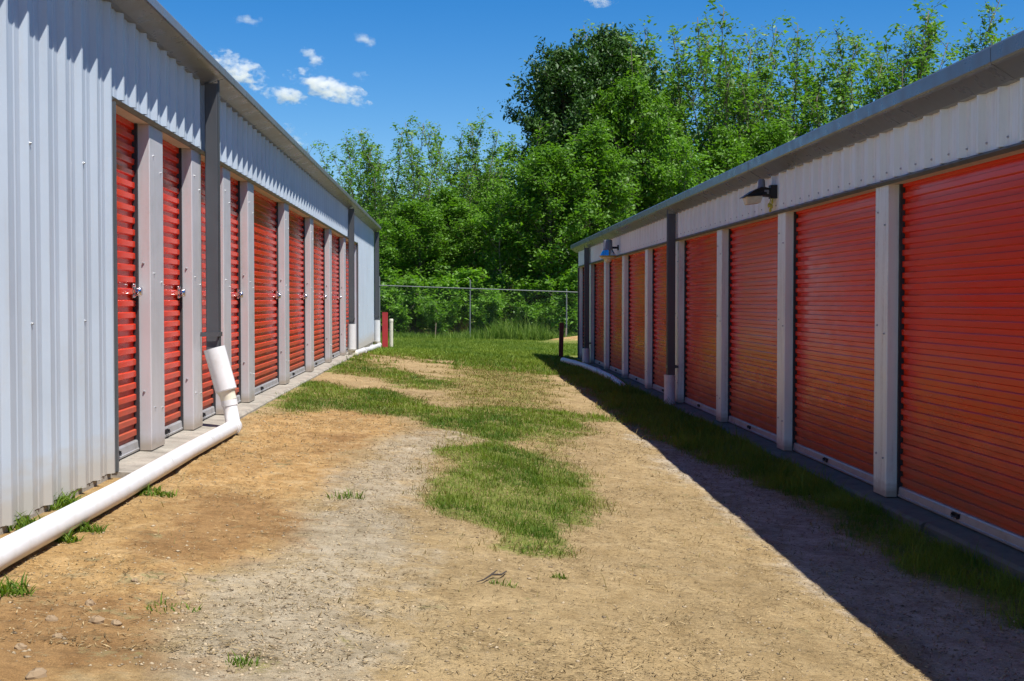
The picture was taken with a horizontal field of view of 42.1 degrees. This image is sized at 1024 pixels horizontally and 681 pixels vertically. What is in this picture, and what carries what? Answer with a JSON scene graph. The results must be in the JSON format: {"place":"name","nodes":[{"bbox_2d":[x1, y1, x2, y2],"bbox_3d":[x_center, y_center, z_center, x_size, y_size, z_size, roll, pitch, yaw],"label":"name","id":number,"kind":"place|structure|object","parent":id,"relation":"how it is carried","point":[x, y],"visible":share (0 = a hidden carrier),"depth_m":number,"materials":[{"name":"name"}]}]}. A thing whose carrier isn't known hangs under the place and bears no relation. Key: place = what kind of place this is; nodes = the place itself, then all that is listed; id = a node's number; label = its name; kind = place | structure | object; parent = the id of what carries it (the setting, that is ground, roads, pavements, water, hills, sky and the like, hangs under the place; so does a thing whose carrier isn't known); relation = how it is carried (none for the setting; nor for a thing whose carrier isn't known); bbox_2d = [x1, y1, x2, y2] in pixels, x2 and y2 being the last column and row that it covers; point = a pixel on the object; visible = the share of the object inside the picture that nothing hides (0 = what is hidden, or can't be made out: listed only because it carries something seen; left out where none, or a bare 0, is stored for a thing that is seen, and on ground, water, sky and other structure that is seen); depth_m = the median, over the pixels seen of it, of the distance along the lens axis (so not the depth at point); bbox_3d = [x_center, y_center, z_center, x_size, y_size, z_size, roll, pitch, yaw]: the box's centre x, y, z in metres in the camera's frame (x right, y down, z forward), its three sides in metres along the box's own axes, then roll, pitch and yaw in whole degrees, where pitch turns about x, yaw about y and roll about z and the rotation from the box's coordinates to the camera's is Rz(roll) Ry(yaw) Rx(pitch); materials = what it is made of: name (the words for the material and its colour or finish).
{"place":"outdoors","nodes":[
{"label":"outdoors","id":0,"kind":"place"},
{"bbox_2d":[345,336,600,375],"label":"lawn","id":1,"kind":"structure","parent":0,"point":[496,351],"depth_m":32.71,"materials":[{"name":"green plant"}]},
{"bbox_2d":[380,309,577,340],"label":"tall grass","id":2,"kind":"structure","parent":0,"point":[502,331],"depth_m":51.36,"materials":[{"name":"plant"}]},
{"bbox_2d":[0,319,1023,680],"bbox_3d":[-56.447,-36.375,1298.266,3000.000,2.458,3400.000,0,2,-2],"label":"ground","id":3,"kind":"structure","parent":0,"point":[56,657],"depth_m":6.41,"materials":[{"name":"soil"}]},
{"bbox_2d":[14,643,26,649],"bbox_3d":[-1.665,1.040,4.508,0.046,0.035,0.034,2,-5,-14],"label":"stone","id":4,"kind":"object","parent":3,"relation":"on","point":[20,646],"visible":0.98,"depth_m":4.50,"materials":[{"name":"stone"}]},
{"bbox_2d":[0,570,40,596],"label":"weed tuft","id":5,"kind":"object","parent":3,"relation":"on","point":[8,589],"visible":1,"depth_m":5.20,"materials":[{"name":"green plant"}]},
{"bbox_2d":[7,509,45,531],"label":"weed tuft","id":6,"kind":"object","parent":3,"relation":"on","point":[22,522],"visible":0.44,"depth_m":6.48,"materials":[{"name":"green plant"}]},
{"bbox_2d":[25,667,46,679],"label":"stone","id":7,"kind":"object","parent":3,"relation":"on","point":[36,673],"visible":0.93,"depth_m":4.20,"materials":[{"name":"stone"}]},
{"bbox_2d":[45,615,57,620],"bbox_3d":[-1.693,1.029,4.897,0.050,0.042,0.044,7,-2,-16],"label":"stone","id":8,"kind":"object","parent":3,"relation":"on","point":[51,618],"visible":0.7,"depth_m":4.88,"materials":[{"name":"stone"}]},
{"bbox_2d":[49,488,87,509],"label":"weed tuft","id":9,"kind":"object","parent":3,"relation":"on","point":[63,500],"visible":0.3,"depth_m":7.14,"materials":[{"name":"green plant"}]},
{"bbox_2d":[54,524,86,542],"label":"weed tuft","id":10,"kind":"object","parent":3,"relation":"on","point":[69,537],"visible":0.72,"depth_m":6.27,"materials":[{"name":"green plant"}]},
{"bbox_2d":[85,599,94,605],"bbox_3d":[-1.636,1.020,5.154,0.046,0.039,0.040,1,2,41],"label":"stone","id":11,"kind":"object","parent":3,"relation":"on","point":[89,602],"visible":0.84,"depth_m":5.14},
{"bbox_2d":[71,519,111,533],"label":"weed tuft","id":12,"kind":"object","parent":3,"relation":"on","point":[89,528],"visible":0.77,"depth_m":6.56,"materials":[{"name":"green plant"}]},
{"bbox_2d":[88,615,104,623],"bbox_3d":[-1.524,1.030,4.884,0.060,0.046,0.047,-1,10,-9],"label":"stone","id":13,"kind":"object","parent":3,"relation":"on","point":[95,619],"visible":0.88,"depth_m":4.87,"materials":[{"name":"stone"}]},
{"bbox_2d":[111,619,121,625],"bbox_3d":[-1.452,1.039,4.884,0.039,0.036,0.046,7,5,-25],"label":"stone","id":14,"kind":"object","parent":3,"relation":"on","point":[115,622],"visible":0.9,"depth_m":4.87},
{"bbox_2d":[0,345,241,570],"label":"drain pipe","id":15,"kind":"object","parent":3,"relation":"on","point":[20,544],"visible":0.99,"depth_m":7.57,"materials":[{"name":"white plastic"}]},
{"bbox_2d":[135,483,177,497],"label":"weed tuft","id":16,"kind":"object","parent":3,"relation":"on","point":[148,489],"visible":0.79,"depth_m":7.88,"materials":[{"name":"green plant"}]},
{"bbox_2d":[144,593,202,613],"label":"weed tuft","id":17,"kind":"object","parent":3,"relation":"on","point":[161,601],"visible":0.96,"depth_m":5.22,"materials":[{"name":"green plant"}]},
{"bbox_2d":[0,0,380,534],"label":"storage building","id":18,"kind":"structure","parent":3,"relation":"on","point":[177,200],"depth_m":9.38,"materials":[{"name":"grey paint"}]},
{"bbox_2d":[116,114,142,458],"bbox_3d":[-2.636,-0.358,8.892,0.106,2.313,1.090,0,2,-2],"label":"door","id":19,"kind":"structure","parent":18,"relation":"in","point":[129,290],"depth_m":9.22,"materials":[{"name":"red paint"}]},
{"bbox_2d":[163,140,185,437],"bbox_3d":[-2.702,-0.403,10.410,0.106,2.313,1.090,0,2,-2],"label":"door","id":20,"kind":"structure","parent":18,"relation":"in","point":[174,292],"depth_m":10.69,"materials":[{"name":"red paint"}]},
{"bbox_2d":[201,161,215,419],"bbox_3d":[-2.767,-0.447,11.898,0.106,2.313,1.090,0,2,-2],"label":"door","id":21,"kind":"structure","parent":18,"relation":"in","point":[208,392],"depth_m":12.05,"materials":[{"name":"red paint"}]},
{"bbox_2d":[230,177,243,402],"bbox_3d":[-2.831,-0.492,13.386,0.106,2.313,1.090,0,2,-2],"label":"door","id":22,"kind":"structure","parent":18,"relation":"in","point":[236,293],"depth_m":13.78,"materials":[{"name":"red paint"}]},
{"bbox_2d":[254,190,280,394],"bbox_3d":[-2.929,-0.559,15.643,0.106,2.313,2.610,0,2,-2],"label":"door","id":23,"kind":"structure","parent":18,"relation":"in","point":[267,295],"depth_m":15.98,"materials":[{"name":"red paint"}]},
{"bbox_2d":[289,210,306,377],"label":"door","id":24,"kind":"structure","parent":18,"relation":"in","point":[297,296],"depth_m":19.14,"materials":[{"name":"red paint"}]},
{"bbox_2d":[313,223,326,366],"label":"door","id":25,"kind":"structure","parent":18,"relation":"in","point":[318,232],"depth_m":22.28,"materials":[{"name":"red paint"}]},
{"bbox_2d":[332,233,341,357],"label":"door","id":26,"kind":"structure","parent":18,"relation":"in","point":[336,297],"depth_m":25.47,"materials":[{"name":"red paint"}]},
{"bbox_2d":[346,241,348,351],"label":"door","id":27,"kind":"structure","parent":18,"relation":"in","point":[347,277],"depth_m":28.11,"materials":[{"name":"red paint"}]},
{"bbox_2d":[225,649,260,668],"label":"weed tuft","id":28,"kind":"object","parent":3,"relation":"on","point":[245,661],"visible":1,"depth_m":4.54,"materials":[{"name":"green plant"}]},
{"bbox_2d":[326,486,365,499],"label":"weed tuft","id":29,"kind":"object","parent":3,"relation":"on","point":[339,496],"visible":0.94,"depth_m":8.33,"materials":[{"name":"green plant"}]},
{"bbox_2d":[304,141,388,210],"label":"slender tree","id":30,"kind":"object","parent":3,"relation":"on","point":[360,182],"visible":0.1,"depth_m":61.41,"materials":[{"name":"green plant"}]},
{"bbox_2d":[293,137,419,247],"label":"slender tree","id":31,"kind":"object","parent":3,"relation":"on","point":[372,146],"visible":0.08,"depth_m":63.09,"materials":[{"name":"green plant"}]},
{"bbox_2d":[314,118,409,276],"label":"slender tree","id":32,"kind":"object","parent":3,"relation":"on","point":[375,201],"visible":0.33,"depth_m":58.93,"materials":[{"name":"green plant"}]},
{"bbox_2d":[347,320,381,356],"bbox_3d":[-3.347,-0.072,31.082,0.299,0.780,9.060,0,2,-2],"label":"drain pipe","id":33,"kind":"object","parent":3,"relation":"on","point":[351,340],"visible":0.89,"depth_m":26.70,"materials":[{"name":"white plastic"}]},
{"bbox_2d":[382,312,387,347],"bbox_3d":[-3.291,-0.236,34.498,0.148,0.995,0.104,0,2,-2],"label":"post","id":34,"kind":"object","parent":3,"relation":"on","point":[384,329],"visible":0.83,"depth_m":34.45,"materials":[{"name":"metal"}]},
{"bbox_2d":[389,319,392,346],"bbox_3d":[-3.191,-0.161,35.206,0.104,0.828,0.104,0,2,-2],"label":"post","id":35,"kind":"object","parent":3,"relation":"on","point":[391,331],"visible":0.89,"depth_m":35.17,"materials":[{"name":"beige plastic"}]},
{"bbox_2d":[374,215,408,331],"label":"leafy tree","id":36,"kind":"object","parent":3,"relation":"on","point":[385,260],"visible":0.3,"depth_m":56.71,"materials":[{"name":"green plant"}]},
{"bbox_2d":[380,274,415,330],"bbox_3d":[-5.656,-1.385,54.283,3.474,2.660,3.149,0,2,9],"label":"bush","id":37,"kind":"object","parent":3,"relation":"on","point":[384,298],"visible":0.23,"depth_m":53.73,"materials":[{"name":"green plant"}]},
{"bbox_2d":[380,288,421,332],"bbox_3d":[-4.513,-1.108,53.621,1.573,2.090,1.765,1,2,26],"label":"bush","id":38,"kind":"object","parent":3,"relation":"on","point":[399,315],"visible":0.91,"depth_m":53.44,"materials":[{"name":"green plant"}]},
{"bbox_2d":[338,117,465,330],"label":"slender tree","id":39,"kind":"object","parent":3,"relation":"on","point":[354,158],"visible":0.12,"depth_m":65.62,"materials":[{"name":"green plant"}]},
{"bbox_2d":[380,265,454,332],"bbox_3d":[-4.004,-1.611,55.359,4.052,3.102,3.673,1,2,41],"label":"bush","id":40,"kind":"object","parent":3,"relation":"on","point":[416,292],"visible":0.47,"depth_m":55.09,"materials":[{"name":"green plant"}]},
{"bbox_2d":[374,197,462,332],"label":"leafy tree","id":41,"kind":"object","parent":3,"relation":"on","point":[418,209],"visible":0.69,"depth_m":57.40,"materials":[{"name":"green plant"}]},
{"bbox_2d":[353,128,486,332],"bbox_3d":[-4.243,-5.017,60.740,4.670,9.614,6.108,-1,2,-39],"label":"slender tree","id":42,"kind":"object","parent":3,"relation":"on","point":[423,181],"visible":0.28,"depth_m":60.53,"materials":[{"name":"green plant"}]},
{"bbox_2d":[415,294,464,334],"bbox_3d":[-2.910,-0.974,53.320,2.021,1.862,2.230,-1,2,-35],"label":"bush","id":43,"kind":"object","parent":3,"relation":"on","point":[431,306],"visible":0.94,"depth_m":53.20,"materials":[{"name":"green plant"}]},
{"bbox_2d":[416,184,490,331],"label":"leafy tree","id":44,"kind":"object","parent":3,"relation":"on","point":[450,201],"visible":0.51,"depth_m":58.48,"materials":[{"name":"green plant"}]},
{"bbox_2d":[393,106,516,331],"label":"slender tree","id":45,"kind":"object","parent":3,"relation":"on","point":[458,160],"visible":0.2,"depth_m":65.03,"materials":[{"name":"green plant"}]},
{"bbox_2d":[425,266,489,332],"bbox_3d":[-2.299,-1.582,55.551,2.760,3.056,3.097,-1,2,-18],"label":"bush","id":46,"kind":"object","parent":3,"relation":"on","point":[461,279],"visible":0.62,"depth_m":55.22,"materials":[{"name":"green plant"}]},
{"bbox_2d":[403,119,521,331],"bbox_3d":[-2.495,-5.368,62.534,4.311,10.225,6.136,1,2,29],"label":"slender tree","id":47,"kind":"object","parent":3,"relation":"on","point":[492,153],"visible":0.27,"depth_m":62.70,"materials":[{"name":"green plant"}]},
{"bbox_2d":[350,182,577,326],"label":"woodland","id":48,"kind":"object","parent":3,"relation":"on","point":[422,200],"depth_m":82.49,"materials":[{"name":"green plant"}]},
{"bbox_2d":[379,277,577,336],"bbox_3d":[3.991,-1.228,52.222,30.511,2.546,0.087,0,2,-2],"label":"chain link fence","id":49,"kind":"object","parent":3,"relation":"on","point":[470,288],"visible":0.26,"depth_m":51.97,"materials":[{"name":"metal"}]},
{"bbox_2d":[428,119,540,329],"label":"slender tree","id":50,"kind":"object","parent":3,"relation":"on","point":[449,158],"visible":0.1,"depth_m":66.96,"materials":[{"name":"green plant"}]},
{"bbox_2d":[467,288,505,331],"bbox_3d":[-0.922,-1.088,53.417,1.798,2.129,1.602,0,2,12],"label":"bush","id":51,"kind":"object","parent":3,"relation":"on","point":[493,303],"visible":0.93,"depth_m":53.24,"materials":[{"name":"green plant"}]},
{"bbox_2d":[477,570,506,581],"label":"twig","id":52,"kind":"object","parent":3,"relation":"on","point":[491,574],"visible":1,"depth_m":6.31,"materials":[{"name":"wood"}]},
{"bbox_2d":[463,169,536,294],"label":"leafy tree","id":53,"kind":"object","parent":3,"relation":"on","point":[495,194],"visible":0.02,"depth_m":71.24,"materials":[{"name":"green plant"}]},
{"bbox_2d":[467,174,537,300],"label":"leafy tree","id":54,"kind":"object","parent":3,"relation":"on","point":[497,244],"visible":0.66,"depth_m":57.47,"materials":[{"name":"green plant"}]},
{"bbox_2d":[489,577,518,587],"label":"weed tuft","id":55,"kind":"object","parent":3,"relation":"on","point":[502,584],"visible":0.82,"depth_m":6.21,"materials":[{"name":"green plant"}]},
{"bbox_2d":[467,275,541,326],"bbox_3d":[-0.320,-1.451,56.520,3.231,2.729,3.565,0,2,-4],"label":"bush","id":56,"kind":"object","parent":3,"relation":"on","point":[506,309],"visible":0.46,"depth_m":56.23,"materials":[{"name":"green plant"}]},
{"bbox_2d":[464,115,568,317],"bbox_3d":[-0.330,-5.477,64.162,6.477,10.380,4.571,1,2,28],"label":"slender tree","id":57,"kind":"object","parent":3,"relation":"on","point":[524,151],"visible":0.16,"depth_m":64.00,"materials":[{"name":"green plant"}]},
{"bbox_2d":[489,135,559,280],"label":"leafy tree","id":58,"kind":"object","parent":3,"relation":"on","point":[504,144],"visible":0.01,"depth_m":73.81,"materials":[{"name":"green plant"}]},
{"bbox_2d":[507,300,558,328],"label":"bush","id":59,"kind":"object","parent":3,"relation":"on","point":[532,311],"visible":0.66,"depth_m":53.74,"materials":[{"name":"green plant"}]},
{"bbox_2d":[513,269,577,330],"bbox_3d":[1.648,-1.648,57.105,3.507,3.231,3.869,-2,2,-42],"label":"bush","id":60,"kind":"object","parent":3,"relation":"on","point":[543,285],"visible":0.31,"depth_m":56.14,"materials":[{"name":"green plant"}]},
{"bbox_2d":[494,138,610,331],"bbox_3d":[1.663,-4.335,57.165,5.125,8.560,5.079,-1,2,-17],"label":"leafy tree","id":61,"kind":"object","parent":3,"relation":"on","point":[542,175],"visible":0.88,"depth_m":56.70,"materials":[{"name":"green plant"}]},
{"bbox_2d":[550,571,568,579],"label":"weed tuft","id":62,"kind":"object","parent":3,"relation":"on","point":[559,576],"visible":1,"depth_m":6.50,"materials":[{"name":"green plant"}]},
{"bbox_2d":[558,322,563,356],"bbox_3d":[1.238,0.026,33.501,0.110,0.960,0.100,1,2,-3],"label":"post","id":63,"kind":"object","parent":3,"relation":"on","point":[561,333],"visible":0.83,"depth_m":33.45,"materials":[{"name":"metal"}]},
{"bbox_2d":[497,36,633,329],"bbox_3d":[2.674,-7.479,64.620,7.070,14.445,5.630,1,2,39],"label":"dense tree","id":64,"kind":"object","parent":3,"relation":"on","point":[556,74],"visible":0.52,"depth_m":63.80,"materials":[{"name":"green plant"}]},
{"bbox_2d":[554,264,577,333],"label":"bush","id":65,"kind":"object","parent":3,"relation":"on","point":[569,283],"visible":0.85,"depth_m":52.58,"materials":[{"name":"green plant"}]},
{"bbox_2d":[560,348,625,385],"bbox_3d":[1.634,0.547,26.690,0.702,0.480,8.541,0,2,-2],"label":"drain pipe","id":66,"kind":"object","parent":3,"relation":"on","point":[585,354],"visible":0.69,"depth_m":28.94,"materials":[{"name":"white plastic"}]},
{"bbox_2d":[550,116,643,274],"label":"leafy tree","id":67,"kind":"object","parent":3,"relation":"on","point":[593,153],"visible":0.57,"depth_m":57.82,"materials":[{"name":"green plant"}]},
{"bbox_2d":[550,21,677,212],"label":"dense tree","id":68,"kind":"object","parent":3,"relation":"on","point":[609,46],"visible":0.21,"depth_m":65.17,"materials":[{"name":"green plant"}]},
{"bbox_2d":[580,68,687,228],"bbox_3d":[5.708,-6.518,62.928,5.608,12.672,5.558,1,2,23],"label":"leafy tree","id":69,"kind":"object","parent":3,"relation":"on","point":[631,92],"visible":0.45,"depth_m":62.31,"materials":[{"name":"green plant"}]},
{"bbox_2d":[561,8,724,206],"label":"slender tree","id":70,"kind":"object","parent":3,"relation":"on","point":[704,36],"visible":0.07,"depth_m":68.91,"materials":[{"name":"green plant"}]},
{"bbox_2d":[570,19,717,205],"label":"slender tree","id":71,"kind":"object","parent":3,"relation":"on","point":[678,69],"visible":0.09,"depth_m":70.81,"materials":[{"name":"green plant"}]},
{"bbox_2d":[664,375,675,404],"bbox_3d":[2.238,0.718,18.895,0.168,0.460,0.168,0,2,-2],"label":"drain sleeve","id":72,"kind":"object","parent":3,"relation":"on","point":[669,386],"visible":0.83,"depth_m":18.82,"materials":[{"name":"white plastic"}]},
{"bbox_2d":[642,104,712,205],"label":"leafy tree","id":73,"kind":"object","parent":3,"relation":"on","point":[680,182],"visible":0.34,"depth_m":60.59,"materials":[{"name":"green plant"}]},
{"bbox_2d":[616,32,761,206],"bbox_3d":[7.849,-7.944,67.112,7.433,15.304,9.722,0,2,-11],"label":"slender tree","id":74,"kind":"object","parent":3,"relation":"on","point":[628,56],"visible":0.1,"depth_m":64.02,"materials":[{"name":"green plant"}]},
{"bbox_2d":[639,0,744,185],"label":"slender tree","id":75,"kind":"object","parent":3,"relation":"on","point":[678,78],"visible":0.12,"depth_m":67.00,"materials":[{"name":"green plant"}]},
{"bbox_2d":[688,121,756,183],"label":"leafy tree","id":76,"kind":"object","parent":3,"relation":"on","point":[725,157],"visible":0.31,"depth_m":62.45,"materials":[{"name":"green plant"}]},
{"bbox_2d":[649,38,797,192],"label":"slender tree","id":77,"kind":"object","parent":3,"relation":"on","point":[729,85],"visible":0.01,"depth_m":71.83,"materials":[{"name":"green plant"}]},
{"bbox_2d":[665,13,788,182],"bbox_3d":[10.699,-8.271,66.857,6.743,15.994,9.597,0,2,0],"label":"slender tree","id":78,"kind":"object","parent":3,"relation":"on","point":[728,67],"visible":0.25,"depth_m":64.39,"materials":[{"name":"green plant"}]},
{"bbox_2d":[694,9,824,165],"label":"slender tree","id":79,"kind":"object","parent":3,"relation":"on","point":[755,109],"visible":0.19,"depth_m":65.52,"materials":[{"name":"green plant"}]},
{"bbox_2d":[676,28,849,167],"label":"slender tree","id":80,"kind":"object","parent":3,"relation":"on","point":[811,77],"visible":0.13,"depth_m":69.91,"materials":[{"name":"green plant"}]},
{"bbox_2d":[737,114,796,161],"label":"leafy tree","id":81,"kind":"object","parent":3,"relation":"on","point":[770,136],"visible":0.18,"depth_m":63.55,"materials":[{"name":"green plant"}]},
{"bbox_2d":[570,30,1023,582],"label":"storage building","id":82,"kind":"structure","parent":3,"relation":"on","point":[848,310],"depth_m":10.37,"materials":[{"name":"paint"}]},
{"bbox_2d":[582,267,583,347],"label":"door","id":83,"kind":"structure","parent":82,"relation":"in","point":[583,267],"depth_m":33.71,"materials":[{"name":"red paint"}]},
{"bbox_2d":[594,262,603,366],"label":"door","id":84,"kind":"structure","parent":82,"relation":"in","point":[598,268],"depth_m":30.14,"materials":[{"name":"red paint"}]},
{"bbox_2d":[600,240,618,261],"bbox_3d":[1.866,-1.706,25.365,0.398,0.435,0.324,0,2,-2],"label":"wall light","id":85,"kind":"object","parent":82,"relation":"attached to","point":[607,254],"visible":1,"depth_m":25.28,"materials":[{"name":"blue metal"}]},
{"bbox_2d":[609,257,621,374],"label":"door","id":86,"kind":"structure","parent":82,"relation":"in","point":[615,266],"depth_m":27.00,"materials":[{"name":"red paint"}]},
{"bbox_2d":[628,251,644,384],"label":"door","id":87,"kind":"structure","parent":82,"relation":"in","point":[636,262],"depth_m":23.89,"materials":[{"name":"red paint"}]},
{"bbox_2d":[652,246,666,392],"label":"door","id":88,"kind":"structure","parent":82,"relation":"in","point":[659,255],"depth_m":21.31,"materials":[{"name":"red paint"}]},
{"bbox_2d":[684,233,716,415],"bbox_3d":[2.511,-0.225,17.477,0.106,2.293,2.740,0,2,-2],"label":"door","id":89,"kind":"structure","parent":82,"relation":"in","point":[700,253],"depth_m":17.70,"materials":[{"name":"red paint"}]},
{"bbox_2d":[728,217,777,442],"bbox_3d":[2.642,-0.135,14.451,0.106,2.293,2.740,0,2,-2],"label":"door","id":90,"kind":"structure","parent":82,"relation":"in","point":[753,247],"depth_m":14.58,"materials":[{"name":"red paint"}]},
{"bbox_2d":[740,179,776,211],"bbox_3d":[2.428,-1.423,13.081,0.342,0.325,0.240,0,2,-2],"label":"wall light","id":91,"kind":"object","parent":82,"relation":"attached to","point":[755,196],"visible":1,"depth_m":13.02,"materials":[{"name":"black metal"}]},
{"bbox_2d":[792,191,875,484],"bbox_3d":[2.774,-0.045,11.425,0.106,2.293,2.740,0,2,-2],"label":"door","id":92,"kind":"structure","parent":82,"relation":"in","point":[834,242],"depth_m":11.43,"materials":[{"name":"red paint"}]},
{"bbox_2d":[897,153,1023,551],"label":"door","id":93,"kind":"structure","parent":82,"relation":"in","point":[960,388],"depth_m":8.55,"materials":[{"name":"red paint"}]},
{"bbox_2d":[717,24,891,148],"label":"slender tree","id":94,"kind":"object","parent":3,"relation":"on","point":[879,48],"visible":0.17,"depth_m":68.09,"materials":[{"name":"green plant"}]},
{"bbox_2d":[716,12,937,141],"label":"slender tree","id":95,"kind":"object","parent":3,"relation":"on","point":[864,101],"visible":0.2,"depth_m":66.37,"materials":[{"name":"green plant"}]},
{"bbox_2d":[748,24,945,142],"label":"slender tree","id":96,"kind":"object","parent":3,"relation":"on","point":[910,32],"visible":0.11,"depth_m":70.30,"materials":[{"name":"green plant"}]},
{"bbox_2d":[770,0,946,143],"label":"slender tree","id":97,"kind":"object","parent":3,"relation":"on","point":[843,57],"visible":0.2,"depth_m":66.57,"materials":[{"name":"green plant"}]},
{"bbox_2d":[805,0,1012,133],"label":"slender tree","id":98,"kind":"object","parent":3,"relation":"on","point":[986,33],"visible":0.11,"depth_m":66.08,"materials":[{"name":"green plant"}]},
{"bbox_2d":[835,34,1004,112],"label":"slender tree","id":99,"kind":"object","parent":3,"relation":"on","point":[988,41],"visible":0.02,"depth_m":67.57,"materials":[{"name":"green plant"}]},
{"bbox_2d":[873,0,1022,91],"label":"slender tree","id":100,"kind":"object","parent":3,"relation":"on","point":[885,47],"visible":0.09,"depth_m":70.97,"materials":[{"name":"green plant"}]},
{"bbox_2d":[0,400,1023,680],"bbox_3d":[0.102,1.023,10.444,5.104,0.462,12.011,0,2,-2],"label":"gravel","id":101,"kind":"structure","parent":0,"point":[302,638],"depth_m":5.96,"materials":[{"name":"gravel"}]},
{"bbox_2d":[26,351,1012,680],"bbox_3d":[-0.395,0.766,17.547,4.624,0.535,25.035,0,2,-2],"label":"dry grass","id":102,"kind":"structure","parent":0,"point":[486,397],"depth_m":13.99,"materials":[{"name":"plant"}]},
{"bbox_2d":[157,0,1023,210],"label":"sky","id":103,"kind":"structure","parent":0,"point":[322,69],"materials":[{"name":"blue"}]},
{"bbox_2d":[257,357,1023,633],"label":"grass","id":104,"kind":"structure","parent":0,"point":[710,437],"depth_m":11.28,"materials":[{"name":"plant"}]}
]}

